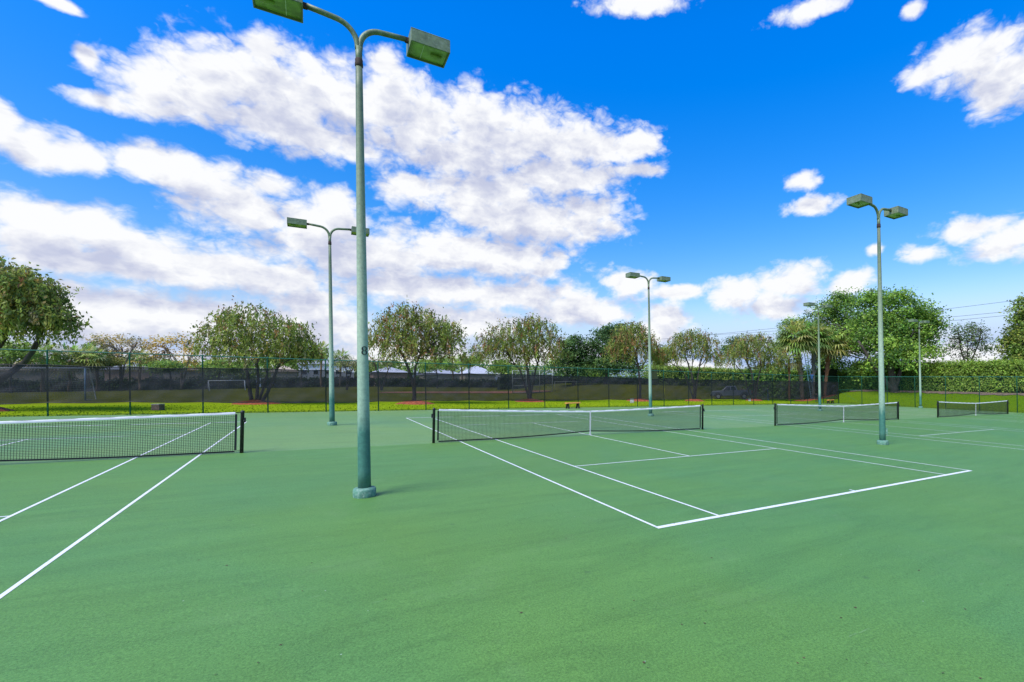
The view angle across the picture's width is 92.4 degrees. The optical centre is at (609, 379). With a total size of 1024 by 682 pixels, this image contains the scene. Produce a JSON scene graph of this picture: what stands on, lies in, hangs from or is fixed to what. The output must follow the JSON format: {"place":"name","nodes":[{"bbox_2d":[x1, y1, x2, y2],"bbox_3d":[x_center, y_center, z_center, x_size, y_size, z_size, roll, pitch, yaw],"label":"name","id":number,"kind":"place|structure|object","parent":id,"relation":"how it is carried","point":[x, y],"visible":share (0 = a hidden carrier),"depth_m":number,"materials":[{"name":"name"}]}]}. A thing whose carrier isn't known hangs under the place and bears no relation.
{"place":"outdoors","nodes":[
{"label":"outdoors","id":0,"kind":"place"},
{"bbox_2d":[297,358,353,371],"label":"house","id":1,"kind":"structure","parent":0,"point":[317,368],"depth_m":144.73,"materials":[{"name":"white glass"}]},
{"bbox_2d":[373,367,405,371],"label":"house","id":2,"kind":"structure","parent":0,"point":[392,369],"depth_m":146.70,"materials":[{"name":"white glass"}]},
{"bbox_2d":[424,368,459,373],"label":"house","id":3,"kind":"structure","parent":0,"point":[445,371],"depth_m":160.39,"materials":[{"name":"white glass"}]},
{"bbox_2d":[460,366,496,373],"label":"house","id":4,"kind":"structure","parent":0,"point":[473,370],"depth_m":170.67,"materials":[{"name":"white glass"}]},
{"bbox_2d":[0,403,1023,681],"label":"court surface","id":5,"kind":"object","parent":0,"point":[450,561],"visible":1,"depth_m":6.52,"materials":[{"name":"paint"}]},
{"bbox_2d":[0,410,245,461],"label":"tennis net","id":6,"kind":"object","parent":5,"relation":"on","point":[242,421],"visible":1,"depth_m":13.04,"materials":[{"name":"black fabric"}]},
{"bbox_2d":[0,422,245,598],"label":"court markings","id":7,"kind":"object","parent":5,"relation":"on","point":[54,557],"visible":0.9,"depth_m":8.01,"materials":[{"name":"white paint"}]},
{"bbox_2d":[287,217,369,425],"bbox_3d":[-13.315,-2.559,23.026,3.380,9.650,0.580,-1,0,-32],"label":"court light","id":8,"kind":"object","parent":5,"relation":"on","point":[297,223],"visible":0.96,"depth_m":22.95,"materials":[{"name":"green paint"}]},
{"bbox_2d":[252,0,449,498],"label":"court light","id":9,"kind":"object","parent":5,"relation":"on","point":[427,47],"visible":1,"depth_m":9.38,"materials":[{"name":"green paint"}]},
{"bbox_2d":[0,349,838,415],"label":"chain link fence","id":10,"kind":"object","parent":5,"relation":"on","point":[267,405],"visible":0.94,"depth_m":32.31,"materials":[{"name":"metal"}]},
{"bbox_2d":[0,364,325,403],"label":"windscreen","id":11,"kind":"object","parent":10,"relation":"attached to","point":[30,383],"visible":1,"depth_m":27.32,"materials":[{"name":"black fabric"}]},
{"bbox_2d":[326,371,664,402],"bbox_3d":[-6.636,0.723,39.105,28.200,2.839,0.234,-1,0,-32],"label":"windscreen","id":12,"kind":"object","parent":10,"relation":"attached to","point":[396,386],"visible":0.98,"depth_m":37.37,"materials":[{"name":"black fabric"}]},
{"bbox_2d":[664,378,838,399],"bbox_3d":[17.303,1.210,53.929,28.067,2.967,0.268,-1,0,-32],"label":"windscreen","id":13,"kind":"object","parent":10,"relation":"attached to","point":[678,389],"visible":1,"depth_m":52.43,"materials":[{"name":"black fabric"}]},
{"bbox_2d":[431,404,704,442],"bbox_3d":[-0.815,1.782,20.679,13.070,1.287,0.163,1,-1,-32],"label":"tennis net","id":14,"kind":"object","parent":5,"relation":"on","point":[550,418],"visible":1,"depth_m":19.69,"materials":[{"name":"black fabric"}]},
{"bbox_2d":[565,402,580,408],"bbox_3d":[-3.080,2.210,40.330,1.350,0.520,0.438,-1,0,-32],"label":"bench","id":15,"kind":"object","parent":5,"relation":"on","point":[576,403],"visible":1,"depth_m":40.18,"materials":[{"name":"brown wood"}]},
{"bbox_2d":[214,424,1007,677],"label":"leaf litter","id":16,"kind":"object","parent":5,"relation":"on","point":[682,624],"visible":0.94,"depth_m":4.80,"materials":[{"name":"brown plant"}]},
{"bbox_2d":[625,272,670,415],"bbox_3d":[2.724,-2.238,32.806,3.380,9.650,0.580,-1,0,-32],"label":"court light","id":17,"kind":"object","parent":5,"relation":"on","point":[633,275],"visible":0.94,"depth_m":32.73,"materials":[{"name":"green paint"}]},
{"bbox_2d":[407,414,970,527],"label":"court markings","id":18,"kind":"object","parent":5,"relation":"on","point":[712,517],"visible":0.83,"depth_m":10.67,"materials":[{"name":"white paint"}]},
{"bbox_2d":[803,302,832,410],"bbox_3d":[18.789,-1.914,43.226,3.380,9.650,0.580,-1,0,-32],"label":"court light","id":19,"kind":"object","parent":5,"relation":"on","point":[809,304],"visible":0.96,"depth_m":43.17,"materials":[{"name":"green paint"}]},
{"bbox_2d":[774,401,899,425],"bbox_3d":[14.761,2.094,30.337,13.070,1.287,0.163,1,-1,-32],"label":"tennis net","id":20,"kind":"object","parent":5,"relation":"on","point":[830,409],"visible":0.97,"depth_m":29.59,"materials":[{"name":"black fabric"}]},
{"bbox_2d":[673,410,1023,449],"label":"court markings","id":21,"kind":"object","parent":5,"relation":"on","point":[875,431],"visible":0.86,"depth_m":26.69,"materials":[{"name":"white paint"}]},
{"bbox_2d":[846,193,907,444],"bbox_3d":[10.786,-2.163,19.188,3.380,9.650,0.580,-1,0,-32],"label":"court light","id":22,"kind":"object","parent":5,"relation":"on","point":[860,200],"visible":1,"depth_m":19.11,"materials":[{"name":"green paint"}]},
{"bbox_2d":[908,319,929,407],"bbox_3d":[33.894,-1.611,52.651,3.380,9.650,0.580,-1,0,-32],"label":"court light","id":23,"kind":"object","parent":5,"relation":"on","point":[920,392],"visible":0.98,"depth_m":52.60,"materials":[{"name":"green paint"}]},
{"bbox_2d":[937,400,1009,416],"bbox_3d":[30.500,2.409,40.096,13.070,1.287,0.163,1,-1,-32],"label":"tennis net","id":24,"kind":"object","parent":5,"relation":"on","point":[986,404],"visible":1,"depth_m":39.90,"materials":[{"name":"black fabric"}]},
{"bbox_2d":[0,388,1023,416],"bbox_3d":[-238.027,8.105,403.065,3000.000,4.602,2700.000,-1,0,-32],"label":"lawn","id":25,"kind":"structure","parent":0,"point":[866,397],"depth_m":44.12,"materials":[{"name":"green plant"}]},
{"bbox_2d":[0,339,52,363],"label":"green tree","id":26,"kind":"object","parent":25,"relation":"on","point":[12,353],"visible":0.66,"depth_m":67.53,"materials":[{"name":"green plant"}]},
{"bbox_2d":[15,339,69,364],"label":"palm tree","id":27,"kind":"object","parent":25,"relation":"on","point":[59,355],"visible":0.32,"depth_m":72.11,"materials":[{"name":"green plant"}]},
{"bbox_2d":[35,342,91,365],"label":"palm tree","id":28,"kind":"object","parent":25,"relation":"on","point":[66,347],"visible":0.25,"depth_m":75.74,"materials":[{"name":"green plant"}]},
{"bbox_2d":[59,342,109,366],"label":"tree","id":29,"kind":"object","parent":25,"relation":"on","point":[90,349],"visible":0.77,"depth_m":75.49,"materials":[{"name":"green plant"}]},
{"bbox_2d":[83,340,114,362],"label":"palm tree","id":30,"kind":"object","parent":25,"relation":"on","point":[104,347],"visible":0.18,"depth_m":80.66,"materials":[{"name":"green plant"}]},
{"bbox_2d":[94,355,126,366],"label":"tree","id":31,"kind":"object","parent":25,"relation":"on","point":[113,361],"visible":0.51,"depth_m":78.22,"materials":[{"name":"green plant"}]},
{"bbox_2d":[83,333,154,365],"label":"yellowing tree","id":32,"kind":"object","parent":25,"relation":"on","point":[110,343],"visible":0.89,"depth_m":81.42,"materials":[{"name":"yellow plant"}]},
{"bbox_2d":[125,348,155,367],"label":"palm tree","id":33,"kind":"object","parent":25,"relation":"on","point":[138,361],"visible":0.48,"depth_m":93.27,"materials":[{"name":"green plant"}]},
{"bbox_2d":[151,404,164,409],"bbox_3d":[-28.974,1.795,30.931,0.530,0.415,0.430,-1,0,0],"label":"utility box","id":34,"kind":"object","parent":25,"relation":"on","point":[158,406],"visible":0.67,"depth_m":30.73,"materials":[{"name":"grey metal"}]},
{"bbox_2d":[144,359,193,367],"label":"green tree","id":35,"kind":"object","parent":25,"relation":"on","point":[169,363],"visible":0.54,"depth_m":75.81,"materials":[{"name":"green plant"}]},
{"bbox_2d":[138,331,211,367],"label":"yellowing tree","id":36,"kind":"object","parent":25,"relation":"on","point":[184,349],"visible":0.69,"depth_m":85.45,"materials":[{"name":"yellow plant"}]},
{"bbox_2d":[194,357,249,367],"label":"green tree","id":37,"kind":"object","parent":25,"relation":"on","point":[214,365],"visible":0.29,"depth_m":81.86,"materials":[{"name":"green plant"}]},
{"bbox_2d":[232,402,279,404],"bbox_3d":[-29.149,1.909,39.869,3.504,0.418,3.597,-1,0,-32],"label":"mulch bed","id":38,"kind":"object","parent":25,"relation":"on","point":[265,403],"visible":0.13,"depth_m":38.59,"materials":[{"name":"brown soil"}]},
{"bbox_2d":[185,295,328,369],"bbox_3d":[-28.871,-2.360,39.542,11.062,8.961,6.946,-1,0,-3],"label":"bottlebrush tree","id":39,"kind":"object","parent":38,"relation":"on","point":[275,343],"visible":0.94,"depth_m":38.91,"materials":[{"name":"green plant"}]},
{"bbox_2d":[278,348,328,368],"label":"green tree","id":40,"kind":"object","parent":25,"relation":"on","point":[309,358],"visible":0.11,"depth_m":102.85,"materials":[{"name":"green plant"}]},
{"bbox_2d":[317,340,336,369],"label":"palm tree","id":41,"kind":"object","parent":25,"relation":"on","point":[321,345],"visible":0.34,"depth_m":111.46,"materials":[{"name":"green plant"}]},
{"bbox_2d":[1,355,674,378],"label":"woodland","id":42,"kind":"object","parent":25,"relation":"on","point":[643,374],"visible":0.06,"depth_m":198.93,"materials":[{"name":"green plant"}]},
{"bbox_2d":[328,348,352,371],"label":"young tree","id":43,"kind":"object","parent":25,"relation":"on","point":[338,355],"visible":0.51,"depth_m":116.52,"materials":[{"name":"green plant"}]},
{"bbox_2d":[334,356,356,371],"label":"young tree","id":44,"kind":"object","parent":25,"relation":"on","point":[349,365],"visible":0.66,"depth_m":85.80,"materials":[{"name":"green plant"}]},
{"bbox_2d":[368,353,403,371],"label":"young tree","id":45,"kind":"object","parent":25,"relation":"on","point":[387,363],"visible":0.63,"depth_m":87.20,"materials":[{"name":"green plant"}]},
{"bbox_2d":[396,401,433,404],"bbox_3d":[-17.806,2.123,43.979,3.576,0.425,3.541,-1,0,-32],"label":"mulch bed","id":46,"kind":"object","parent":25,"relation":"on","point":[412,402],"visible":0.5,"depth_m":43.09,"materials":[{"name":"brown soil"}]},
{"bbox_2d":[368,299,470,372],"bbox_3d":[-17.637,-2.655,44.057,9.863,9.846,6.341,-1,0,-13],"label":"bottlebrush tree","id":47,"kind":"object","parent":25,"relation":"on","point":[435,335],"visible":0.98,"depth_m":43.32,"materials":[{"name":"green plant"}]},
{"bbox_2d":[416,359,455,373],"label":"green tree","id":48,"kind":"object","parent":25,"relation":"on","point":[440,366],"visible":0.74,"depth_m":112.92,"materials":[{"name":"green plant"}]},
{"bbox_2d":[444,356,459,373],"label":"palm tree","id":49,"kind":"object","parent":25,"relation":"on","point":[453,365],"visible":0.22,"depth_m":135.05,"materials":[{"name":"green plant"}]},
{"bbox_2d":[454,353,467,373],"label":"palm tree","id":50,"kind":"object","parent":25,"relation":"on","point":[458,356],"visible":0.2,"depth_m":134.01,"materials":[{"name":"green plant"}]},
{"bbox_2d":[454,347,492,372],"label":"green tree","id":51,"kind":"object","parent":25,"relation":"on","point":[468,359],"visible":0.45,"depth_m":120.94,"materials":[{"name":"green plant"}]},
{"bbox_2d":[485,360,513,373],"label":"green tree","id":52,"kind":"object","parent":25,"relation":"on","point":[499,369],"visible":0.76,"depth_m":117.05,"materials":[{"name":"green plant"}]},
{"bbox_2d":[512,370,552,374],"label":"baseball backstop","id":53,"kind":"object","parent":25,"relation":"on","point":[532,370],"visible":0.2,"depth_m":83.94},
{"bbox_2d":[544,331,592,376],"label":"broadleaf tree","id":54,"kind":"object","parent":25,"relation":"on","point":[576,343],"visible":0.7,"depth_m":88.85,"materials":[{"name":"green plant"}]},
{"bbox_2d":[518,371,648,378],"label":"hedge","id":55,"kind":"object","parent":25,"relation":"on","point":[609,376],"visible":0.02,"depth_m":123.01,"materials":[{"name":"green plant"}]},
{"bbox_2d":[586,372,609,376],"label":"green tree","id":56,"kind":"object","parent":25,"relation":"on","point":[597,374],"visible":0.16,"depth_m":110.00,"materials":[{"name":"green plant"}]},
{"bbox_2d":[573,321,645,376],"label":"broadleaf tree","id":57,"kind":"object","parent":25,"relation":"on","point":[602,335],"visible":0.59,"depth_m":87.15,"materials":[{"name":"green plant"}]},
{"bbox_2d":[600,320,666,377],"bbox_3d":[3.029,-2.413,59.301,7.940,10.244,6.610,-1,0,-32],"label":"bottlebrush tree","id":58,"kind":"object","parent":25,"relation":"on","point":[623,344],"visible":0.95,"depth_m":58.51,"materials":[{"name":"green plant"}]},
{"bbox_2d":[646,346,671,367],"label":"broadleaf tree","id":59,"kind":"object","parent":25,"relation":"on","point":[660,361],"visible":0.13,"depth_m":103.34,"materials":[{"name":"green plant"}]},
{"bbox_2d":[654,325,726,379],"bbox_3d":[10.241,-2.057,62.421,9.857,9.881,6.100,-1,0,9],"label":"bottlebrush tree","id":60,"kind":"object","parent":25,"relation":"on","point":[675,355],"visible":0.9,"depth_m":61.84,"materials":[{"name":"green plant"}]},
{"bbox_2d":[651,365,757,379],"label":"hedge","id":61,"kind":"object","parent":25,"relation":"on","point":[670,374],"visible":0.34,"depth_m":91.52,"materials":[{"name":"green plant"}]},
{"bbox_2d":[720,335,752,366],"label":"broadleaf tree","id":62,"kind":"object","parent":25,"relation":"on","point":[732,339],"visible":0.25,"depth_m":123.10,"materials":[{"name":"green plant"}]},
{"bbox_2d":[717,331,791,380],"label":"bottlebrush tree","id":63,"kind":"object","parent":25,"relation":"on","point":[744,345],"visible":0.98,"depth_m":66.43,"materials":[{"name":"green plant"}]},
{"bbox_2d":[771,318,791,365],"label":"broadleaf tree","id":64,"kind":"object","parent":25,"relation":"on","point":[781,325],"visible":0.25,"depth_m":122.31,"materials":[{"name":"green plant"}]},
{"bbox_2d":[775,346,802,400],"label":"palm tree","id":65,"kind":"object","parent":25,"relation":"on","point":[794,360],"visible":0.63,"depth_m":67.95,"materials":[{"name":"green plant"}]},
{"bbox_2d":[744,357,840,382],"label":"shrub border","id":66,"kind":"object","parent":25,"relation":"on","point":[832,371],"visible":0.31,"depth_m":78.32,"materials":[{"name":"green plant"}]},
{"bbox_2d":[774,318,822,399],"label":"palm tree","id":67,"kind":"object","parent":25,"relation":"on","point":[792,331],"visible":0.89,"depth_m":68.44,"materials":[{"name":"green plant"}]},
{"bbox_2d":[804,354,811,380],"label":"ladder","id":68,"kind":"object","parent":25,"relation":"on","point":[807,364],"visible":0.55,"depth_m":70.13,"materials":[{"name":"silver metal"}]},
{"bbox_2d":[793,319,836,381],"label":"palm tree","id":69,"kind":"object","parent":25,"relation":"on","point":[822,340],"visible":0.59,"depth_m":69.26,"materials":[{"name":"green plant"}]},
{"bbox_2d":[808,324,853,381],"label":"palm tree","id":70,"kind":"object","parent":25,"relation":"on","point":[839,344],"visible":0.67,"depth_m":70.06,"materials":[{"name":"green plant"}]},
{"bbox_2d":[782,283,954,392],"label":"ficus tree","id":71,"kind":"object","parent":25,"relation":"on","point":[900,331],"visible":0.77,"depth_m":65.31,"materials":[{"name":"green plant"}]},
{"bbox_2d":[836,356,1023,392],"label":"hedge","id":72,"kind":"object","parent":25,"relation":"on","point":[989,370],"visible":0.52,"depth_m":60.53,"materials":[{"name":"green plant"}]},
{"bbox_2d":[838,376,1023,412],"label":"chain link fence","id":73,"kind":"object","parent":25,"relation":"on","point":[914,386],"visible":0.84,"depth_m":52.58,"materials":[{"name":"metal"}]},
{"bbox_2d":[843,389,1023,395],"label":"hedge mulch","id":74,"kind":"object","parent":25,"relation":"on","point":[990,393],"visible":0.66,"depth_m":59.62,"materials":[{"name":"brown soil"}]},
{"bbox_2d":[939,320,997,361],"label":"sparse tree","id":75,"kind":"object","parent":25,"relation":"on","point":[973,339],"visible":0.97,"depth_m":68.85,"materials":[{"name":"green plant"}]},
{"bbox_2d":[990,292,1023,360],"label":"shade tree","id":76,"kind":"object","parent":25,"relation":"on","point":[1012,343],"visible":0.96,"depth_m":60.95,"materials":[{"name":"green plant"}]},
{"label":"mulch bed","id":77,"kind":"structure","parent":25,"relation":"on","visible":0},
{"bbox_2d":[0,256,92,363],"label":"bottlebrush tree","id":78,"kind":"object","parent":77,"relation":"on","point":[29,301],"visible":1,"depth_m":27.44,"materials":[{"name":"green plant"}]},
{"bbox_2d":[0,0,1023,377],"label":"sky","id":79,"kind":"structure","parent":0,"point":[156,156],"materials":[{"name":"blue"}]},
{"bbox_2d":[657,300,1014,339],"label":"power line","id":80,"kind":"object","parent":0,"point":[942,309],"visible":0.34,"depth_m":111.81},
{"bbox_2d":[702,310,1017,335],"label":"power line","id":81,"kind":"object","parent":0,"point":[943,317],"visible":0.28,"depth_m":113.99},
{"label":"mulch bed","id":82,"kind":"structure","parent":0,"visible":0},
{"bbox_2d":[468,312,572,374],"bbox_3d":[-9.706,-2.386,52.767,11.031,9.813,7.143,-1,0,-16],"label":"bottlebrush tree","id":83,"kind":"object","parent":82,"relation":"on","point":[498,342],"visible":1,"depth_m":51.85,"materials":[{"name":"green plant"}]}
]}

